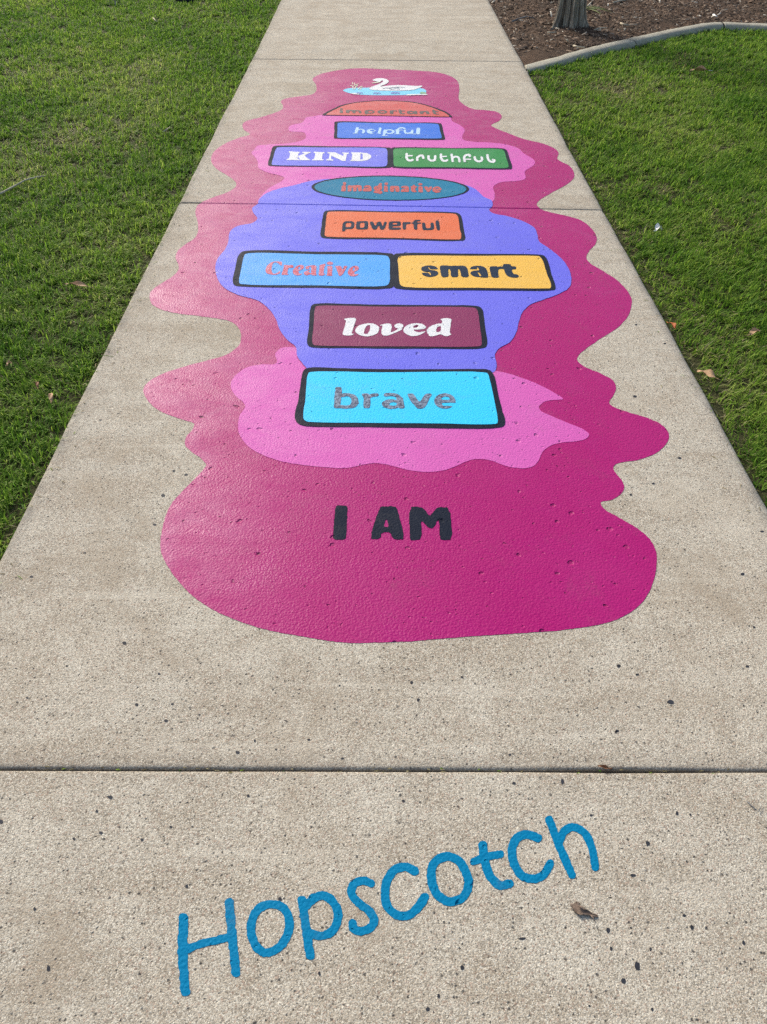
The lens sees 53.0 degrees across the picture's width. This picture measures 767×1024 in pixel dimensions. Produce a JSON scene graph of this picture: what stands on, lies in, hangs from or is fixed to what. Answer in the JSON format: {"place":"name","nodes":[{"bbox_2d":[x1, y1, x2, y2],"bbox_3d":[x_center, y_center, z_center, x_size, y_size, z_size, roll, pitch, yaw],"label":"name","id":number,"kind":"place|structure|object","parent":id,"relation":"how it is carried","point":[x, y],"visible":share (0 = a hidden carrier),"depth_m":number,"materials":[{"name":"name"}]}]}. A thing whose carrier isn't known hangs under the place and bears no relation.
{"place":"outdoors","nodes":[
{"label":"outdoors","id":0,"kind":"place"},
{"bbox_2d":[0,0,280,582],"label":"lawn","id":1,"kind":"structure","parent":0,"point":[61,429],"depth_m":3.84,"materials":[{"name":"plant"}]},
{"bbox_2d":[0,175,45,194],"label":"twig","id":2,"kind":"object","parent":1,"relation":"on","point":[13,186],"visible":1,"depth_m":4.12,"materials":[{"name":"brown wood"}]},
{"bbox_2d":[48,393,52,403],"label":"fallen leaf","id":3,"kind":"object","parent":1,"relation":"on","point":[50,396],"visible":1,"depth_m":2.62,"materials":[{"name":"beige plant"}]},
{"bbox_2d":[65,281,93,287],"bbox_3d":[-1.282,-0.956,3.231,0.135,0.022,0.026,7,43,8],"label":"fallen leaf","id":4,"kind":"object","parent":1,"relation":"on","point":[78,283],"visible":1,"depth_m":3.23,"materials":[{"name":"brown plant"}]},
{"bbox_2d":[176,0,195,2],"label":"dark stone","id":5,"kind":"object","parent":1,"relation":"on","point":[187,1],"visible":0.48,"depth_m":7.98,"materials":[{"name":"black stone"}]},
{"bbox_2d":[0,0,766,1023],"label":"path","id":6,"kind":"structure","parent":0,"point":[126,656],"depth_m":1.66,"materials":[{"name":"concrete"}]},
{"bbox_2d":[0,5,760,773],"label":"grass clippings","id":7,"kind":"object","parent":6,"relation":"on","point":[374,767],"depth_m":2.29,"materials":[{"name":"plant"}]},
{"bbox_2d":[177,816,598,995],"bbox_3d":[0.023,0.712,1.439,0.806,0.001,0.142,-10,44,-11],"label":"painted lettering","id":8,"kind":"object","parent":6,"relation":"on","point":[483,858],"visible":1,"depth_m":1.43,"materials":[{"name":"blue paint"}]},
{"bbox_2d":[143,68,668,642],"bbox_3d":[0.029,-1.545,3.890,2.046,0.003,5.502,0,43,0],"label":"painted shape","id":9,"kind":"object","parent":6,"relation":"on","point":[547,542],"visible":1,"depth_m":2.27,"materials":[{"name":"paint"}]},
{"bbox_2d":[343,78,426,94],"bbox_3d":[0.010,-3.055,5.522,0.594,0.002,0.458,0,43,0],"label":"painted swan picture","id":10,"kind":"object","parent":9,"relation":"on","point":[378,89],"visible":1,"depth_m":5.45,"materials":[{"name":"white paint"}]},
{"bbox_2d":[333,505,451,539],"bbox_3d":[0.026,0.029,2.179,0.334,0.001,0.145,0,43,0],"label":"painted lettering","id":11,"kind":"object","parent":9,"relation":"on","point":[417,515],"visible":1,"depth_m":2.18,"materials":[{"name":"grey paint"}]},
{"bbox_2d":[215,179,570,371],"bbox_3d":[0.034,-1.150,3.459,1.553,0.003,1.950,0,43,0],"label":"painted shape","id":12,"kind":"object","parent":9,"relation":"on","point":[289,218],"visible":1,"depth_m":3.41,"materials":[{"name":"purple paint"}]},
{"bbox_2d":[233,250,393,288],"bbox_3d":[-0.300,-1.063,3.360,0.709,0.002,0.384,0,43,0],"label":"hopscotch box","id":13,"kind":"object","parent":12,"relation":"on","point":[307,269],"visible":1,"depth_m":3.35,"materials":[{"name":"blue paint"}]},
{"bbox_2d":[312,175,468,200],"bbox_3d":[0.035,-1.717,4.069,0.834,0.002,0.363,0,43,0],"label":"hopscotch box","id":14,"kind":"object","parent":12,"relation":"on","point":[390,187],"visible":1,"depth_m":4.06,"materials":[{"name":"teal paint"}]},
{"bbox_2d":[320,210,464,240],"bbox_3d":[0.043,-1.385,3.709,0.684,0.002,0.371,0,43,0],"label":"hopscotch box","id":15,"kind":"object","parent":12,"relation":"on","point":[400,225],"visible":1,"depth_m":3.70,"materials":[{"name":"orange paint"}]},
{"bbox_2d":[307,303,486,348],"bbox_3d":[0.052,-0.730,2.998,0.695,0.002,0.359,0,43,0],"label":"hopscotch box","id":16,"kind":"object","parent":12,"relation":"on","point":[337,325],"visible":1,"depth_m":2.99,"materials":[{"name":"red paint"}]},
{"bbox_2d":[391,253,555,290],"bbox_3d":[0.381,-1.048,3.344,0.698,0.001,0.370,0,43,0],"label":"hopscotch box","id":17,"kind":"object","parent":12,"relation":"on","point":[455,271],"visible":1,"depth_m":3.33,"materials":[{"name":"yellow paint"}]},
{"bbox_2d":[252,115,534,200],"bbox_3d":[0.046,-2.100,4.487,1.630,0.001,1.560,0,43,0],"label":"painted shape","id":18,"kind":"object","parent":9,"relation":"on","point":[317,130],"visible":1,"depth_m":4.42,"materials":[{"name":"pink paint"}]},
{"bbox_2d":[268,145,390,167],"bbox_3d":[-0.302,-2.049,4.429,0.710,0.002,0.386,0,43,0],"label":"hopscotch box","id":19,"kind":"object","parent":18,"relation":"on","point":[336,156],"visible":1,"depth_m":4.42,"materials":[{"name":"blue paint"}]},
{"bbox_2d":[322,100,451,116],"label":"hopscotch box","id":20,"kind":"object","parent":18,"relation":"on","point":[386,108],"visible":1,"depth_m":5.10,"materials":[{"name":"orange paint"}]},
{"bbox_2d":[334,121,444,139],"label":"hopscotch box","id":21,"kind":"object","parent":18,"relation":"on","point":[384,130],"visible":1,"depth_m":4.78,"materials":[{"name":"blue paint"}]},
{"bbox_2d":[390,147,511,168],"bbox_3d":[0.381,-2.032,4.410,0.688,0.001,0.374,0,43,0],"label":"hopscotch box","id":22,"kind":"object","parent":18,"relation":"on","point":[464,158],"visible":1,"depth_m":4.40,"materials":[{"name":"green paint"}]},
{"bbox_2d":[231,347,588,471],"bbox_3d":[0.064,-0.370,2.612,1.200,0.001,0.733,0,43,0],"label":"painted shape","id":23,"kind":"object","parent":9,"relation":"on","point":[528,433],"visible":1,"depth_m":2.48,"materials":[{"name":"pink paint"}]},
{"bbox_2d":[295,367,504,427],"bbox_3d":[0.053,-0.398,2.638,0.697,0.002,0.370,0,43,0],"label":"hopscotch box","id":24,"kind":"object","parent":23,"relation":"on","point":[421,398],"visible":1,"depth_m":2.63,"materials":[{"name":"blue paint"}]},
{"bbox_2d":[570,901,597,921],"bbox_3d":[0.368,0.733,1.410,0.052,0.008,0.020,24,48,24],"label":"curled leaf","id":25,"kind":"object","parent":6,"relation":"on","point":[577,907],"visible":1,"depth_m":1.41,"materials":[{"name":"brown plant"}]},
{"bbox_2d":[597,765,611,768],"bbox_3d":[0.468,0.538,1.622,0.030,0.008,0.010,0,43,0],"label":"fallen leaf","id":26,"kind":"object","parent":6,"relation":"on","point":[605,766],"visible":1,"depth_m":1.62,"materials":[{"name":"brown plant"}]},
{"bbox_2d":[488,0,766,65],"bbox_3d":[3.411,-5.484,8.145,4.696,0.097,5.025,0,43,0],"label":"mulch","id":27,"kind":"object","parent":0,"point":[544,20],"visible":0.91,"depth_m":7.28,"materials":[{"name":"brown wood"}]},
{"bbox_2d":[512,16,533,21],"bbox_3d":[1.306,-4.576,7.138,0.106,0.019,0.291,26,49,25],"label":"twig","id":28,"kind":"object","parent":27,"relation":"on","point":[522,17],"visible":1,"depth_m":7.17,"materials":[{"name":"grey wood"}]},
{"bbox_2d":[551,0,588,29],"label":"paperbark tree","id":29,"kind":"object","parent":27,"relation":"in","point":[571,14],"visible":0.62,"depth_m":6.88,"materials":[{"name":"grey plant"}]},
{"bbox_2d":[586,6,609,13],"bbox_3d":[2.065,-4.868,7.444,0.218,0.020,0.367,-23,47,-23],"label":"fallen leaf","id":30,"kind":"object","parent":27,"relation":"on","point":[594,7],"visible":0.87,"depth_m":7.43,"materials":[{"name":"beige plant"}]},
{"bbox_2d":[526,26,766,507],"bbox_3d":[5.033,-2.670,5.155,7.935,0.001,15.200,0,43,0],"label":"lawn","id":31,"kind":"structure","parent":0,"point":[716,406],"depth_m":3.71,"materials":[{"name":"plant"}]},
{"bbox_2d":[524,22,766,73],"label":"garden edging","id":32,"kind":"object","parent":31,"relation":"on","point":[572,57],"visible":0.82,"depth_m":6.57,"materials":[{"name":"concrete"}]},
{"bbox_2d":[654,223,661,230],"bbox_3d":[1.299,-1.343,3.633,0.036,0.034,0.038,18,45,18],"label":"white petal","id":33,"kind":"object","parent":31,"relation":"on","point":[657,226],"visible":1,"depth_m":3.64,"materials":[{"name":"white plant"}]},
{"bbox_2d":[690,65,712,70],"bbox_3d":[2.417,-3.358,5.828,0.173,0.040,0.051,0,43,0],"label":"fallen leaf","id":34,"kind":"object","parent":31,"relation":"on","point":[700,68],"visible":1,"depth_m":5.83,"materials":[{"name":"brown plant"}]},
{"bbox_2d":[697,369,719,379],"bbox_3d":[1.154,-0.488,2.726,0.088,0.022,0.033,28,50,27],"label":"fallen leaf","id":35,"kind":"object","parent":31,"relation":"on","point":[709,372],"visible":1,"depth_m":2.73,"materials":[{"name":"beige plant"}]},
{"bbox_2d":[747,327,760,335],"bbox_3d":[1.419,-0.692,2.946,0.071,0.020,0.025,-23,48,-23],"label":"fallen leaf","id":36,"kind":"object","parent":31,"relation":"on","point":[753,330],"visible":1,"depth_m":2.95,"materials":[{"name":"beige plant"}]}
]}

